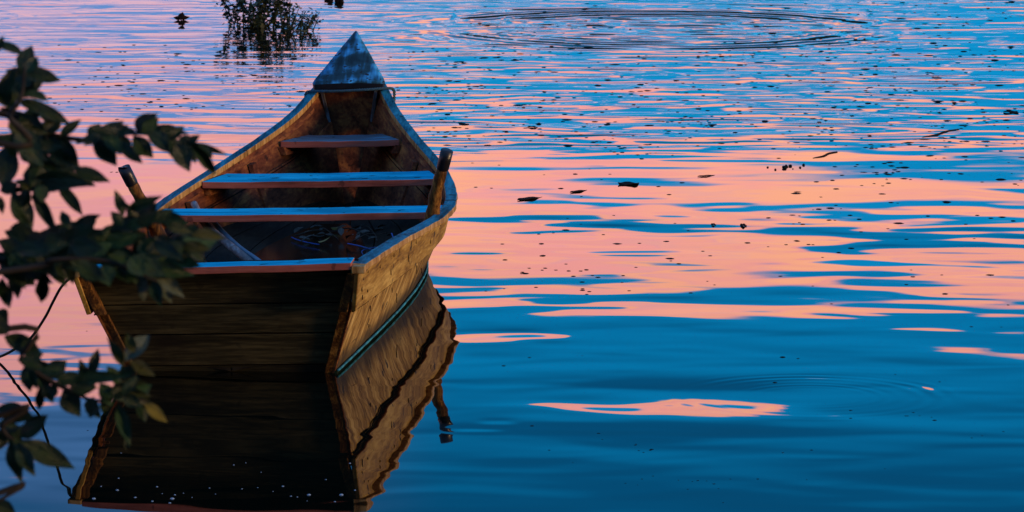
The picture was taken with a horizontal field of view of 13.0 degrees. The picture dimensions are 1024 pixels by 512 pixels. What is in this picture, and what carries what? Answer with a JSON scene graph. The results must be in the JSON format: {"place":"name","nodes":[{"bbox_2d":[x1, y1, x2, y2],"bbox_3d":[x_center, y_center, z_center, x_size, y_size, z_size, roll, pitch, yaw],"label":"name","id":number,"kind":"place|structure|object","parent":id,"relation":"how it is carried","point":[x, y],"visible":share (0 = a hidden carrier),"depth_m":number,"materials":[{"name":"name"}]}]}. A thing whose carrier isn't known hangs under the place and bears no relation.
{"place":"outdoors","nodes":[
{"label":"outdoors","id":0,"kind":"place"},
{"bbox_2d":[0,0,1023,511],"bbox_3d":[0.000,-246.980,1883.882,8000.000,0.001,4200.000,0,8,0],"label":"lake water","id":1,"kind":"structure","parent":0,"point":[462,380],"depth_m":22.99,"materials":[{"name":"blue liquid"}]},
{"bbox_2d":[173,12,188,19],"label":"floating plant","id":2,"kind":"object","parent":1,"relation":"on","point":[181,16],"visible":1,"depth_m":39.04,"materials":[{"name":"green plant"}]},
{"bbox_2d":[216,0,298,27],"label":"marsh shrub","id":3,"kind":"object","parent":1,"relation":"in","point":[258,18],"visible":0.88,"depth_m":38.34,"materials":[{"name":"plant"}]},
{"bbox_2d":[75,31,457,372],"bbox_3d":[-1.086,-0.294,22.561,1.660,1.128,6.825,-1,8,3],"label":"wooden boat","id":4,"kind":"object","parent":1,"relation":"on","point":[329,161],"visible":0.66,"depth_m":22.52,"materials":[{"name":"brown wood"}]},
{"bbox_2d":[0,280,67,357],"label":"mooring rope","id":5,"kind":"object","parent":4,"relation":"attached to","point":[44,317],"visible":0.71,"depth_m":19.47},
{"bbox_2d":[191,201,252,259],"bbox_3d":[-1.457,-0.095,22.539,0.071,0.246,1.094,-3,8,-21],"label":"wooden pole","id":6,"kind":"object","parent":4,"relation":"in","point":[234,249],"visible":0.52,"depth_m":22.38,"materials":[{"name":"grey wood"}]},
{"bbox_2d":[211,222,260,259],"bbox_3d":[-1.373,-0.059,22.434,0.047,0.157,0.864,-3,8,-22],"label":"wooden pole","id":7,"kind":"object","parent":4,"relation":"in","point":[218,227],"visible":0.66,"depth_m":22.46,"materials":[{"name":"wood"}]},
{"bbox_2d":[291,237,319,244],"bbox_3d":[-1.094,-0.079,23.515,0.025,0.009,0.365,-4,8,-26],"label":"blue cord","id":8,"kind":"object","parent":4,"relation":"on","point":[305,241],"visible":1,"depth_m":23.46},
{"bbox_2d":[300,235,324,241],"bbox_3d":[-1.042,-0.095,23.428,0.163,0.031,0.012,-7,10,-41],"label":"twig","id":9,"kind":"object","parent":4,"relation":"on","point":[309,236],"visible":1,"depth_m":23.41,"materials":[{"name":"wood"}]},
{"bbox_2d":[294,230,337,236],"bbox_3d":[-1.025,-0.123,23.646,0.257,0.033,0.009,-2,8,-16],"label":"twig","id":10,"kind":"object","parent":4,"relation":"on","point":[312,230],"visible":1,"depth_m":23.63,"materials":[{"name":"brown wood"}]},
{"bbox_2d":[314,226,337,238],"bbox_3d":[-0.981,-0.128,23.672,0.016,0.032,0.703,-2,8,-13],"label":"twig","id":11,"kind":"object","parent":4,"relation":"on","point":[326,229],"visible":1,"depth_m":23.66,"materials":[{"name":"brown wood"}]},
{"bbox_2d":[338,228,343,234],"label":"dry leaf","id":12,"kind":"object","parent":4,"relation":"on","point":[340,231],"visible":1,"depth_m":23.65,"materials":[{"name":"brown plant"}]},
{"bbox_2d":[304,87,395,100],"bbox_3d":[-0.918,-0.880,25.449,0.521,0.184,0.272,0,8,0],"label":"bow rope","id":13,"kind":"object","parent":4,"relation":"attached to","point":[351,90],"visible":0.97,"depth_m":25.32,"materials":[{"name":"brown fabric"}]},
{"bbox_2d":[347,243,371,249],"bbox_3d":[-0.736,-0.029,22.773,0.018,0.062,0.984,-2,8,-13],"label":"blue cord","id":14,"kind":"object","parent":4,"relation":"on","point":[359,246],"visible":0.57,"depth_m":22.96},
{"bbox_2d":[352,232,385,241],"bbox_3d":[-0.744,-0.102,23.441,0.014,0.032,0.283,6,10,37],"label":"twig","id":15,"kind":"object","parent":4,"relation":"on","point":[366,234],"visible":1,"depth_m":23.41,"materials":[{"name":"brown wood"}]},
{"bbox_2d":[277,5,323,32],"bbox_3d":[-1.808,-1.972,37.855,0.436,0.304,0.428,0,8,0],"label":"marsh shrub","id":16,"kind":"object","parent":1,"relation":"in","point":[287,27],"visible":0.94,"depth_m":37.84,"materials":[{"name":"plant"}]},
{"bbox_2d":[517,197,540,199],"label":"floating leaf","id":17,"kind":"object","parent":1,"relation":"on","point":[526,198],"visible":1,"depth_m":26.03,"materials":[{"name":"brown plant"}]},
{"bbox_2d":[58,2,1023,502],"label":"floating flecks","id":18,"kind":"object","parent":1,"relation":"on","point":[696,130],"visible":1,"depth_m":30.75,"materials":[{"name":"brown plant"}]},
{"bbox_2d":[618,181,638,184],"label":"floating leaf","id":19,"kind":"object","parent":1,"relation":"on","point":[625,183],"visible":1,"depth_m":26.77,"materials":[{"name":"brown plant"}]},
{"bbox_2d":[767,163,804,169],"bbox_3d":[1.707,-0.553,27.678,0.334,0.020,0.172,-7,10,-42],"label":"debris clump","id":20,"kind":"object","parent":1,"relation":"on","point":[785,166],"visible":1,"depth_m":27.65,"materials":[{"name":"brown plant"}]},
{"bbox_2d":[814,151,837,157],"bbox_3d":[1.986,-0.639,28.363,0.035,0.014,0.387,3,8,24],"label":"floating twig","id":21,"kind":"object","parent":1,"relation":"on","point":[826,154],"visible":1,"depth_m":28.36,"materials":[{"name":"brown wood"}]},
{"bbox_2d":[923,129,958,136],"bbox_3d":[2.842,-0.813,29.671,0.037,0.014,0.564,4,9,28],"label":"floating twig","id":22,"kind":"object","parent":1,"relation":"on","point":[941,132],"visible":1,"depth_m":29.66,"materials":[{"name":"brown wood"}]},
{"bbox_2d":[1003,110,1018,112],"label":"floating leaf","id":23,"kind":"object","parent":1,"relation":"on","point":[1010,111],"visible":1,"depth_m":31.03,"materials":[{"name":"brown plant"}]},
{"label":"river bank","id":24,"kind":"structure","parent":0,"visible":0},
{"bbox_2d":[0,36,226,511],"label":"riverside tree","id":25,"kind":"object","parent":24,"relation":"on","point":[67,248],"visible":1,"depth_m":6.64,"materials":[{"name":"green plant"}]}
]}

